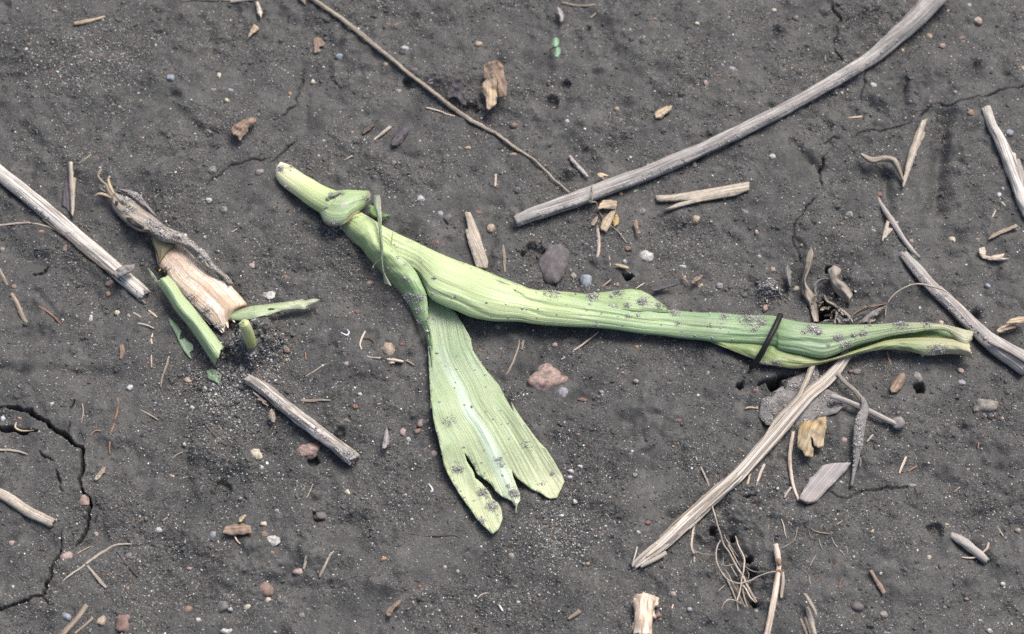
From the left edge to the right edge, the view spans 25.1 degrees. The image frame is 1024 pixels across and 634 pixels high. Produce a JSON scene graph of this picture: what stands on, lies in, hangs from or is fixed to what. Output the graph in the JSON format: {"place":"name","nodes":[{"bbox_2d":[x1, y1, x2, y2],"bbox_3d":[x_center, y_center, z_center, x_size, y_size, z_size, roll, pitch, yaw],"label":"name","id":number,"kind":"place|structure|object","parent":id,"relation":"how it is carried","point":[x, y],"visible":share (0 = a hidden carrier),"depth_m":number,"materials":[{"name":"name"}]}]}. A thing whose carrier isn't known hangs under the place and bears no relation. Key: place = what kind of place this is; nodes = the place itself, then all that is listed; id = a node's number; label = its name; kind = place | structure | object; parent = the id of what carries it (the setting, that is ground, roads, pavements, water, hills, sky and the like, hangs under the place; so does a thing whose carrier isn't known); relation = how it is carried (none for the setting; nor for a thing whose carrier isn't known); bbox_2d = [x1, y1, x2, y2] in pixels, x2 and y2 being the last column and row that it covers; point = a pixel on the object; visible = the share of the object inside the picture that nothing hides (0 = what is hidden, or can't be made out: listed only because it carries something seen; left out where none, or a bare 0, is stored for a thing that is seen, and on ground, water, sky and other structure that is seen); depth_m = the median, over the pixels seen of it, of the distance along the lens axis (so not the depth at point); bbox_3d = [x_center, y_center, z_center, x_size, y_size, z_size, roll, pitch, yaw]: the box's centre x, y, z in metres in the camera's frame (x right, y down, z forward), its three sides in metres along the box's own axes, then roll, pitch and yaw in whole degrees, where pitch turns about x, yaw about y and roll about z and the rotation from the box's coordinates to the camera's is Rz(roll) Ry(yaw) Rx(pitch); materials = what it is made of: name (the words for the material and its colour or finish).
{"place":"outdoors","nodes":[
{"label":"outdoors","id":0,"kind":"place"},
{"bbox_2d":[0,0,1023,633],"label":"soil","id":1,"kind":"structure","parent":0,"point":[558,136],"depth_m":0.67,"materials":[{"name":"soil"}]},
{"bbox_2d":[10,292,27,322],"bbox_3d":[-0.144,-0.002,0.672,0.006,0.002,0.011,0,60,0],"label":"straw","id":2,"kind":"object","parent":1,"relation":"on","point":[18,307],"visible":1,"depth_m":0.67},
{"bbox_2d":[0,222,54,230],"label":"root","id":3,"kind":"object","parent":1,"relation":"on","point":[14,223],"visible":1,"depth_m":0.69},
{"bbox_2d":[0,488,55,527],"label":"straw","id":4,"kind":"object","parent":1,"relation":"on","point":[18,504],"visible":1,"depth_m":0.64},
{"bbox_2d":[62,177,69,212],"bbox_3d":[-0.134,-0.037,0.693,0.003,0.002,0.012,0,60,0],"label":"dark sliver","id":5,"kind":"object","parent":1,"relation":"on","point":[66,199],"visible":1,"depth_m":0.69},
{"bbox_2d":[60,551,72,559],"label":"pebble","id":6,"kind":"object","parent":1,"relation":"on","point":[66,555],"visible":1,"depth_m":0.63,"materials":[{"name":"stone"}]},
{"bbox_2d":[68,161,75,217],"bbox_3d":[-0.133,-0.039,0.692,0.003,0.004,0.018,0,60,0],"label":"straw chip","id":7,"kind":"object","parent":1,"relation":"on","point":[72,182],"visible":1,"depth_m":0.69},
{"bbox_2d":[60,604,88,633],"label":"straw","id":8,"kind":"object","parent":1,"relation":"on","point":[74,621],"visible":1,"depth_m":0.62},
{"bbox_2d":[0,165,149,303],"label":"dead twig","id":9,"kind":"object","parent":1,"relation":"on","point":[77,237],"visible":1,"depth_m":0.68,"materials":[{"name":"wood"}]},
{"bbox_2d":[113,264,134,278],"bbox_3d":[-0.114,-0.013,0.673,0.006,0.002,0.005,0,60,0],"label":"soil coated flake","id":10,"kind":"object","parent":9,"relation":"on","point":[124,270],"visible":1,"depth_m":0.67,"materials":[{"name":"grey plant"}]},
{"bbox_2d":[79,494,89,505],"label":"stone","id":11,"kind":"object","parent":1,"relation":"on","point":[84,501],"visible":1,"depth_m":0.64,"materials":[{"name":"pink stone"}]},
{"bbox_2d":[74,16,104,25],"bbox_3d":[-0.133,-0.093,0.722,0.010,0.001,0.004,0,60,0],"label":"straw flake","id":12,"kind":"object","parent":1,"relation":"on","point":[84,21],"visible":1,"depth_m":0.72,"materials":[{"name":"beige plant"}]},
{"bbox_2d":[86,565,106,588],"bbox_3d":[-0.114,0.071,0.630,0.006,0.001,0.007,0,60,0],"label":"straw","id":13,"kind":"object","parent":1,"relation":"on","point":[98,579],"visible":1,"depth_m":0.63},
{"bbox_2d":[94,467,105,480],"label":"white flake","id":14,"kind":"object","parent":1,"relation":"on","point":[101,472],"visible":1,"depth_m":0.64,"materials":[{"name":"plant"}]},
{"bbox_2d":[95,615,105,625],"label":"pebble","id":15,"kind":"object","parent":1,"relation":"on","point":[101,620],"visible":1,"depth_m":0.62,"materials":[{"name":"beige stone"}]},
{"bbox_2d":[85,543,139,564],"bbox_3d":[-0.110,0.065,0.634,0.015,0.001,0.007,0,60,0],"label":"root","id":16,"kind":"object","parent":1,"relation":"on","point":[100,553],"visible":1,"depth_m":0.63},
{"bbox_2d":[109,398,118,453],"bbox_3d":[-0.113,0.031,0.652,0.002,0.001,0.018,0,60,0],"label":"rusty root","id":17,"kind":"object","parent":1,"relation":"on","point":[115,417],"visible":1,"depth_m":0.65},
{"bbox_2d":[115,614,129,631],"bbox_3d":[-0.105,0.083,0.622,0.005,0.003,0.006,0,60,0],"label":"stone","id":18,"kind":"object","parent":1,"relation":"on","point":[122,623],"visible":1,"depth_m":0.62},
{"bbox_2d":[115,548,137,576],"bbox_3d":[-0.106,0.068,0.633,0.007,0.001,0.008,0,60,0],"label":"dark sliver","id":19,"kind":"object","parent":1,"relation":"on","point":[126,563],"visible":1,"depth_m":0.63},
{"bbox_2d":[149,266,171,276],"bbox_3d":[-0.105,-0.014,0.672,0.011,0.002,0.004,0,60,0],"label":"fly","id":20,"kind":"object","parent":1,"relation":"on","point":[163,272],"visible":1,"depth_m":0.67},
{"bbox_2d":[93,168,246,333],"bbox_3d":[-0.102,-0.022,0.678,0.014,0.010,0.070,-37,66,-19],"label":"rotting stalk","id":21,"kind":"object","parent":1,"relation":"on","point":[214,300],"visible":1,"depth_m":0.67,"materials":[{"name":"grey plant"}]},
{"bbox_2d":[168,318,192,358],"bbox_3d":[-0.096,0.006,0.666,0.008,0.001,0.014,0,60,0],"label":"green leaf scrap","id":22,"kind":"object","parent":1,"relation":"on","point":[186,346],"visible":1,"depth_m":0.67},
{"bbox_2d":[147,268,222,363],"bbox_3d":[-0.095,-0.002,0.665,0.005,0.006,0.040,-31,65,-17],"label":"leaf strip","id":23,"kind":"object","parent":1,"relation":"on","point":[198,326],"visible":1,"depth_m":0.66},
{"bbox_2d":[206,369,221,383],"bbox_3d":[-0.085,0.017,0.659,0.005,0.001,0.005,0,60,0],"label":"green leaf scrap","id":24,"kind":"object","parent":1,"relation":"on","point":[211,373],"visible":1,"depth_m":0.66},
{"bbox_2d":[218,601,228,612],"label":"pebble","id":25,"kind":"object","parent":1,"relation":"on","point":[223,606],"visible":1,"depth_m":0.62,"materials":[{"name":"grey stone"}]},
{"bbox_2d":[222,523,251,534],"bbox_3d":[-0.076,0.059,0.635,0.008,0.003,0.004,0,60,0],"label":"leaf shred","id":26,"kind":"object","parent":1,"relation":"on","point":[239,529],"visible":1,"depth_m":0.64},
{"bbox_2d":[231,118,255,140],"bbox_3d":[-0.082,-0.057,0.701,0.008,0.002,0.008,0,60,0],"label":"brown flake","id":27,"kind":"object","parent":1,"relation":"on","point":[239,129],"visible":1,"depth_m":0.70,"materials":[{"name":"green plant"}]},
{"bbox_2d":[239,319,256,350],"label":"cut shoot","id":28,"kind":"object","parent":1,"relation":"on","point":[248,334],"visible":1,"depth_m":0.65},
{"bbox_2d":[247,24,258,38],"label":"tan leaf scrap","id":29,"kind":"object","parent":1,"relation":"on","point":[254,29],"visible":1,"depth_m":0.72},
{"bbox_2d":[251,449,262,459],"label":"stone","id":30,"kind":"object","parent":1,"relation":"on","point":[256,454],"visible":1,"depth_m":0.65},
{"bbox_2d":[255,1,262,17],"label":"wood chip","id":31,"kind":"object","parent":1,"relation":"on","point":[259,10],"visible":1,"depth_m":0.72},
{"bbox_2d":[259,581,273,595],"bbox_3d":[-0.067,0.074,0.628,0.004,0.002,0.005,0,60,0],"label":"stone","id":32,"kind":"object","parent":1,"relation":"on","point":[266,588],"visible":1,"depth_m":0.63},
{"bbox_2d":[262,291,275,299],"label":"stone","id":33,"kind":"object","parent":1,"relation":"on","point":[270,295],"visible":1,"depth_m":0.67,"materials":[{"name":"white stone"}]},
{"bbox_2d":[267,408,275,422],"bbox_3d":[-0.068,0.028,0.650,0.003,0.002,0.004,0,60,0],"label":"seed husk","id":34,"kind":"object","parent":1,"relation":"on","point":[271,416],"visible":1,"depth_m":0.65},
{"bbox_2d":[267,535,279,546],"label":"stone","id":35,"kind":"object","parent":1,"relation":"on","point":[274,540],"visible":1,"depth_m":0.63,"materials":[{"name":"white stone"}]},
{"bbox_2d":[229,298,319,320],"bbox_3d":[-0.070,-0.003,0.666,0.027,0.005,0.009,0,60,0],"label":"torn leaf","id":36,"kind":"object","parent":1,"relation":"on","point":[251,312],"visible":1,"depth_m":0.67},
{"bbox_2d":[242,374,359,465],"bbox_3d":[-0.060,0.029,0.650,0.042,0.005,0.006,33,65,18],"label":"dead twig","id":37,"kind":"object","parent":1,"relation":"on","point":[297,416],"visible":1,"depth_m":0.65,"materials":[{"name":"wood"}]},
{"bbox_2d":[296,442,320,459],"bbox_3d":[-0.058,0.038,0.649,0.007,0.003,0.005,0,60,0],"label":"stone","id":38,"kind":"object","parent":1,"relation":"on","point":[310,450],"visible":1,"depth_m":0.65,"materials":[{"name":"pink stone"}]},
{"bbox_2d":[300,399,330,401],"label":"straw","id":39,"kind":"object","parent":1,"relation":"on","point":[309,400],"visible":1,"depth_m":0.66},
{"bbox_2d":[313,37,324,53],"bbox_3d":[-0.060,-0.085,0.720,0.004,0.001,0.006,0,60,0],"label":"tan flake","id":40,"kind":"object","parent":1,"relation":"on","point":[318,42],"visible":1,"depth_m":0.72,"materials":[{"name":"brown plant"}]},
{"bbox_2d":[313,511,326,520],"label":"pebble","id":41,"kind":"object","parent":1,"relation":"on","point":[320,516],"visible":1,"depth_m":0.64,"materials":[{"name":"stone"}]},
{"bbox_2d":[319,551,333,577],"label":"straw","id":42,"kind":"object","parent":1,"relation":"on","point":[324,566],"visible":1,"depth_m":0.63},
{"bbox_2d":[359,331,403,362],"bbox_3d":[-0.038,0.008,0.664,0.013,0.003,0.010,0,60,0],"label":"white root","id":43,"kind":"object","parent":1,"relation":"on","point":[390,359],"visible":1,"depth_m":0.66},
{"bbox_2d":[382,428,389,448],"bbox_3d":[-0.035,0.034,0.646,0.002,0.002,0.007,0,60,0],"label":"seed husk","id":44,"kind":"object","parent":1,"relation":"on","point":[386,441],"visible":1,"depth_m":0.65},
{"bbox_2d":[381,342,394,355],"bbox_3d":[-0.036,0.009,0.664,0.004,0.003,0.005,0,60,0],"label":"stone","id":45,"kind":"object","parent":1,"relation":"on","point":[388,349],"visible":1,"depth_m":0.66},
{"bbox_2d":[386,600,400,616],"bbox_3d":[-0.032,0.079,0.622,0.004,0.002,0.005,0,60,0],"label":"brown chip","id":46,"kind":"object","parent":1,"relation":"on","point":[389,611],"visible":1,"depth_m":0.62,"materials":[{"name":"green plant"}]},
{"bbox_2d":[391,127,409,145],"bbox_3d":[-0.034,-0.055,0.700,0.006,0.002,0.007,0,60,0],"label":"dark flake","id":47,"kind":"object","parent":1,"relation":"on","point":[400,134],"visible":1,"depth_m":0.70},
{"bbox_2d":[404,531,460,537],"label":"dark root","id":48,"kind":"object","parent":1,"relation":"on","point":[432,535],"visible":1,"depth_m":0.64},
{"bbox_2d":[311,0,569,192],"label":"thin twig","id":49,"kind":"object","parent":1,"relation":"on","point":[361,34],"visible":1,"depth_m":0.71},
{"bbox_2d":[447,76,466,105],"bbox_3d":[-0.017,-0.070,0.707,0.006,0.003,0.009,0,60,0],"label":"dark leaf scrap","id":50,"kind":"object","parent":1,"relation":"on","point":[454,91],"visible":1,"depth_m":0.71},
{"bbox_2d":[465,212,487,268],"bbox_3d":[-0.011,-0.023,0.681,0.007,0.003,0.019,0,60,0],"label":"straw chip","id":51,"kind":"object","parent":1,"relation":"on","point":[476,248],"visible":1,"depth_m":0.68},
{"bbox_2d":[481,74,497,109],"bbox_3d":[-0.007,-0.069,0.705,0.005,0.004,0.013,0,60,0],"label":"dead leaf scrap","id":52,"kind":"object","parent":1,"relation":"on","point":[489,88],"visible":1,"depth_m":0.71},
{"bbox_2d":[483,60,506,97],"bbox_3d":[-0.005,-0.073,0.708,0.008,0.003,0.015,0,60,0],"label":"dead leaf scrap","id":53,"kind":"object","parent":1,"relation":"on","point":[496,68],"visible":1,"depth_m":0.71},
{"bbox_2d":[502,244,505,271],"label":"straw","id":54,"kind":"object","parent":1,"relation":"on","point":[504,257],"visible":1,"depth_m":0.68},
{"bbox_2d":[0,0,1023,633],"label":"soil crumbs","id":55,"kind":"object","parent":1,"relation":"on","point":[270,338],"visible":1,"depth_m":0.67,"materials":[{"name":"soil"}]},
{"bbox_2d":[0,0,1023,633],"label":"sand grains","id":56,"kind":"object","parent":1,"relation":"on","point":[286,356],"visible":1,"depth_m":0.66},
{"bbox_2d":[506,333,519,373],"bbox_3d":[0.000,0.011,0.664,0.004,0.001,0.014,0,60,0],"label":"straw","id":57,"kind":"object","parent":1,"relation":"on","point":[512,363],"visible":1,"depth_m":0.66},
{"bbox_2d":[528,363,567,390],"bbox_3d":[0.010,0.018,0.659,0.012,0.005,0.009,0,60,0],"label":"stone","id":58,"kind":"object","parent":1,"relation":"on","point":[545,376],"visible":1,"depth_m":0.66,"materials":[{"name":"pink stone"}]},
{"bbox_2d":[538,243,568,286],"bbox_3d":[0.012,-0.015,0.678,0.009,0.005,0.015,0,60,0],"label":"stone","id":59,"kind":"object","parent":1,"relation":"on","point":[553,260],"visible":1,"depth_m":0.68,"materials":[{"name":"stone"}]},
{"bbox_2d":[550,37,560,57],"bbox_3d":[0.013,-0.083,0.713,0.003,0.005,0.007,0,60,0],"label":"green sprout","id":60,"kind":"object","parent":1,"relation":"on","point":[555,44],"visible":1,"depth_m":0.71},
{"bbox_2d":[558,387,567,396],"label":"pebble","id":61,"kind":"object","parent":1,"relation":"on","point":[563,391],"visible":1,"depth_m":0.66,"materials":[{"name":"grey stone"}]},
{"bbox_2d":[568,155,588,176],"bbox_3d":[0.020,-0.046,0.697,0.006,0.001,0.008,0,60,0],"label":"grey flake","id":62,"kind":"object","parent":1,"relation":"on","point":[578,166],"visible":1,"depth_m":0.70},
{"bbox_2d":[562,1,595,6],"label":"straw","id":63,"kind":"object","parent":1,"relation":"on","point":[580,5],"visible":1,"depth_m":0.73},
{"bbox_2d":[579,274,591,286],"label":"stone","id":64,"kind":"object","parent":1,"relation":"on","point":[586,279],"visible":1,"depth_m":0.67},
{"bbox_2d":[596,228,600,256],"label":"straw","id":65,"kind":"object","parent":1,"relation":"on","point":[598,242],"visible":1,"depth_m":0.68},
{"bbox_2d":[598,200,616,209],"bbox_3d":[0.029,-0.034,0.687,0.006,0.002,0.005,0,60,0],"label":"tan leaf scrap","id":66,"kind":"object","parent":1,"relation":"on","point":[608,204],"visible":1,"depth_m":0.69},
{"bbox_2d":[588,185,626,242],"bbox_3d":[0.028,-0.031,0.684,0.012,0.005,0.018,0,60,0],"label":"fibre loop","id":67,"kind":"object","parent":1,"relation":"on","point":[591,201],"visible":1,"depth_m":0.69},
{"bbox_2d":[600,209,615,232],"bbox_3d":[0.029,-0.029,0.685,0.005,0.001,0.008,0,60,0],"label":"tan leaf scrap","id":68,"kind":"object","parent":1,"relation":"on","point":[606,222],"visible":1,"depth_m":0.69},
{"bbox_2d":[275,161,973,533],"bbox_3d":[0.018,0.019,0.653,0.214,0.012,0.100,14,61,8],"label":"maize seedling","id":69,"kind":"object","parent":1,"relation":"on","point":[481,425],"visible":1,"depth_m":0.66,"materials":[{"name":"green plant"}]},
{"bbox_2d":[749,313,782,369],"bbox_3d":[0.073,0.007,0.659,0.010,0.007,0.016,0,60,0],"label":"charred straw","id":70,"kind":"object","parent":69,"relation":"on","point":[762,351],"visible":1,"depth_m":0.66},
{"bbox_2d":[630,592,658,633],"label":"root stub","id":71,"kind":"object","parent":1,"relation":"on","point":[643,604],"visible":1,"depth_m":0.62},
{"bbox_2d":[639,250,653,261],"bbox_3d":[0.040,-0.018,0.682,0.005,0.003,0.004,0,60,0],"label":"stone","id":72,"kind":"object","parent":1,"relation":"on","point":[646,256],"visible":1,"depth_m":0.68,"materials":[{"name":"white stone"}]},
{"bbox_2d":[654,106,671,118],"bbox_3d":[0.046,-0.063,0.703,0.006,0.002,0.005,0,60,0],"label":"tan flake","id":73,"kind":"object","parent":1,"relation":"on","point":[660,113],"visible":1,"depth_m":0.70,"materials":[{"name":"brown plant"}]},
{"bbox_2d":[651,284,677,291],"bbox_3d":[0.045,-0.009,0.673,0.008,0.002,0.003,0,60,0],"label":"dark leaf scrap","id":74,"kind":"object","parent":1,"relation":"on","point":[660,288],"visible":1,"depth_m":0.67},
{"bbox_2d":[691,523,696,561],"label":"pale root","id":75,"kind":"object","parent":1,"relation":"on","point":[692,535],"visible":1,"depth_m":0.64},
{"bbox_2d":[656,182,748,211],"bbox_3d":[0.057,-0.036,0.691,0.028,0.002,0.010,0,60,0],"label":"straw","id":76,"kind":"object","parent":1,"relation":"on","point":[698,196],"visible":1,"depth_m":0.69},
{"bbox_2d":[513,0,948,226],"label":"dead twig","id":77,"kind":"object","parent":1,"relation":"on","point":[918,15],"visible":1,"depth_m":0.70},
{"bbox_2d":[712,506,757,601],"bbox_3d":[0.061,0.066,0.631,0.011,0.003,0.029,0,60,0],"label":"tuft root","id":78,"kind":"object","parent":1,"relation":"on","point":[744,579],"visible":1,"depth_m":0.63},
{"bbox_2d":[628,349,851,570],"bbox_3d":[0.065,0.039,0.646,0.010,0.006,0.096,38,67,19],"label":"frayed culm","id":79,"kind":"object","parent":1,"relation":"on","point":[785,419],"visible":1,"depth_m":0.64,"materials":[{"name":"plant"}]},
{"bbox_2d":[735,536,744,600],"bbox_3d":[0.062,0.069,0.628,0.003,0.003,0.020,0,60,0],"label":"tuft root","id":80,"kind":"object","parent":1,"relation":"on","point":[743,568],"visible":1,"depth_m":0.63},
{"bbox_2d":[715,540,775,583],"bbox_3d":[0.062,0.069,0.629,0.018,0.004,0.009,33,65,17],"label":"tuft root","id":81,"kind":"object","parent":1,"relation":"on","point":[726,577],"visible":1,"depth_m":0.63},
{"bbox_2d":[764,543,784,633],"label":"rooted twig","id":82,"kind":"object","parent":1,"relation":"on","point":[775,590],"visible":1,"depth_m":0.62,"materials":[{"name":"wood"}]},
{"bbox_2d":[785,264,791,288],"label":"dead leaf","id":83,"kind":"object","parent":1,"relation":"on","point":[788,274],"visible":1,"depth_m":0.67,"materials":[{"name":"plant"}]},
{"bbox_2d":[788,431,799,500],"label":"pale twig","id":84,"kind":"object","parent":1,"relation":"on","point":[790,464],"visible":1,"depth_m":0.65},
{"bbox_2d":[758,366,842,427],"bbox_3d":[0.082,0.025,0.654,0.024,0.004,0.016,-28,64,-15],"label":"soil coated leaf","id":85,"kind":"object","parent":1,"relation":"on","point":[774,406],"visible":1,"depth_m":0.65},
{"bbox_2d":[802,593,817,615],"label":"bent leaf","id":86,"kind":"object","parent":1,"relation":"on","point":[808,598],"visible":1,"depth_m":0.62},
{"bbox_2d":[802,246,818,322],"bbox_3d":[0.087,-0.008,0.673,0.005,0.010,0.025,0,60,0],"label":"dead leaf","id":87,"kind":"object","parent":1,"relation":"on","point":[808,294],"visible":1,"depth_m":0.67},
{"bbox_2d":[805,607,816,633],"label":"straw","id":88,"kind":"object","parent":1,"relation":"on","point":[811,621],"visible":1,"depth_m":0.62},
{"bbox_2d":[797,417,826,457],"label":"ochre leaf","id":89,"kind":"object","parent":1,"relation":"on","point":[815,430],"visible":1,"depth_m":0.65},
{"bbox_2d":[813,278,828,292],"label":"dead leaf","id":90,"kind":"object","parent":1,"relation":"on","point":[817,283],"visible":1,"depth_m":0.67,"materials":[{"name":"plant"}]},
{"bbox_2d":[799,462,850,503],"bbox_3d":[0.087,0.045,0.642,0.006,0.002,0.019,39,67,20],"label":"grey chip","id":91,"kind":"object","parent":1,"relation":"on","point":[823,479],"visible":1,"depth_m":0.64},
{"bbox_2d":[827,265,852,303],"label":"dead leaf","id":92,"kind":"object","parent":1,"relation":"on","point":[841,289],"visible":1,"depth_m":0.67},
{"bbox_2d":[836,372,868,414],"bbox_3d":[0.097,0.022,0.654,0.008,0.002,0.014,0,60,0],"label":"branched root","id":93,"kind":"object","parent":1,"relation":"on","point":[854,390],"visible":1,"depth_m":0.66,"materials":[{"name":"grey plant"}]},
{"bbox_2d":[851,602,863,611],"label":"pebble","id":94,"kind":"object","parent":1,"relation":"on","point":[855,606],"visible":1,"depth_m":0.62,"materials":[{"name":"stone"}]},
{"bbox_2d":[850,396,868,486],"bbox_3d":[0.098,0.035,0.645,0.007,0.005,0.027,0,60,0],"label":"coated root","id":95,"kind":"object","parent":1,"relation":"on","point":[859,427],"visible":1,"depth_m":0.64,"materials":[{"name":"plant"}]},
{"bbox_2d":[830,394,896,425],"bbox_3d":[0.100,0.026,0.652,0.019,0.003,0.010,0,60,0],"label":"grey stick","id":96,"kind":"object","parent":1,"relation":"on","point":[876,414],"visible":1,"depth_m":0.65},
{"bbox_2d":[851,303,886,317],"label":"dead leaf","id":97,"kind":"object","parent":1,"relation":"on","point":[866,308],"visible":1,"depth_m":0.67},
{"bbox_2d":[860,303,887,322],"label":"dead leaf","id":98,"kind":"object","parent":1,"relation":"on","point":[869,315],"visible":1,"depth_m":0.67,"materials":[{"name":"plant"}]},
{"bbox_2d":[869,570,885,594],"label":"twig","id":99,"kind":"object","parent":1,"relation":"on","point":[879,584],"visible":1,"depth_m":0.63,"materials":[{"name":"wood"}]},
{"bbox_2d":[860,153,903,180],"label":"curled leaf","id":100,"kind":"object","parent":1,"relation":"on","point":[893,161],"visible":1,"depth_m":0.69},
{"bbox_2d":[882,220,892,242],"bbox_3d":[0.111,-0.025,0.683,0.004,0.002,0.009,0,60,0],"label":"pale splinter","id":101,"kind":"object","parent":1,"relation":"on","point":[886,231],"visible":1,"depth_m":0.68,"materials":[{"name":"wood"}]},
{"bbox_2d":[890,373,905,393],"bbox_3d":[0.110,0.019,0.657,0.005,0.002,0.007,0,60,0],"label":"brown flake","id":102,"kind":"object","parent":1,"relation":"on","point":[897,383],"visible":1,"depth_m":0.66,"materials":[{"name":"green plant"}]},
{"bbox_2d":[892,417,904,429],"bbox_3d":[0.110,0.030,0.652,0.004,0.003,0.004,0,60,0],"label":"soil lump","id":103,"kind":"object","parent":1,"relation":"on","point":[900,422],"visible":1,"depth_m":0.65,"materials":[{"name":"grey soil"}]},
{"bbox_2d":[878,197,919,257],"bbox_3d":[0.115,-0.027,0.684,0.011,0.003,0.022,0,60,0],"label":"dead twig","id":104,"kind":"object","parent":1,"relation":"on","point":[894,224],"visible":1,"depth_m":0.68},
{"bbox_2d":[902,119,926,188],"bbox_3d":[0.122,-0.050,0.698,0.010,0.002,0.026,0,60,0],"label":"straw","id":105,"kind":"object","parent":1,"relation":"on","point":[913,148],"visible":1,"depth_m":0.70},
{"bbox_2d":[887,283,948,302],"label":"arching twig","id":106,"kind":"object","parent":1,"relation":"on","point":[928,285],"visible":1,"depth_m":0.67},
{"bbox_2d":[900,251,1023,374],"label":"dead twig","id":107,"kind":"object","parent":1,"relation":"on","point":[1009,354],"visible":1,"depth_m":0.67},
{"bbox_2d":[950,531,989,563],"bbox_3d":[0.126,0.064,0.632,0.011,0.002,0.009,0,60,0],"label":"rough twig","id":108,"kind":"object","parent":1,"relation":"on","point":[967,545],"visible":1,"depth_m":0.63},
{"bbox_2d":[973,398,997,411],"bbox_3d":[0.136,0.025,0.656,0.009,0.003,0.004,0,60,0],"label":"stone","id":109,"kind":"object","parent":1,"relation":"on","point":[985,405],"visible":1,"depth_m":0.66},
{"bbox_2d":[978,247,1008,260],"bbox_3d":[0.143,-0.019,0.681,0.009,0.002,0.005,0,60,0],"label":"forked straw","id":110,"kind":"object","parent":1,"relation":"on","point":[983,255],"visible":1,"depth_m":0.68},
{"bbox_2d":[987,223,1018,239],"bbox_3d":[0.146,-0.025,0.685,0.010,0.002,0.007,0,60,0],"label":"straw","id":111,"kind":"object","parent":1,"relation":"on","point":[1003,231],"visible":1,"depth_m":0.68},
{"bbox_2d":[982,105,1023,216],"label":"dead twig","id":112,"kind":"object","parent":1,"relation":"on","point":[1013,168],"visible":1,"depth_m":0.69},
{"bbox_2d":[996,324,1015,332],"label":"tan leaf scrap","id":113,"kind":"object","parent":1,"relation":"on","point":[1004,328],"visible":1,"depth_m":0.67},
{"bbox_2d":[1006,316,1023,323],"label":"tan leaf scrap","id":114,"kind":"object","parent":1,"relation":"on","point":[1018,319],"visible":1,"depth_m":0.67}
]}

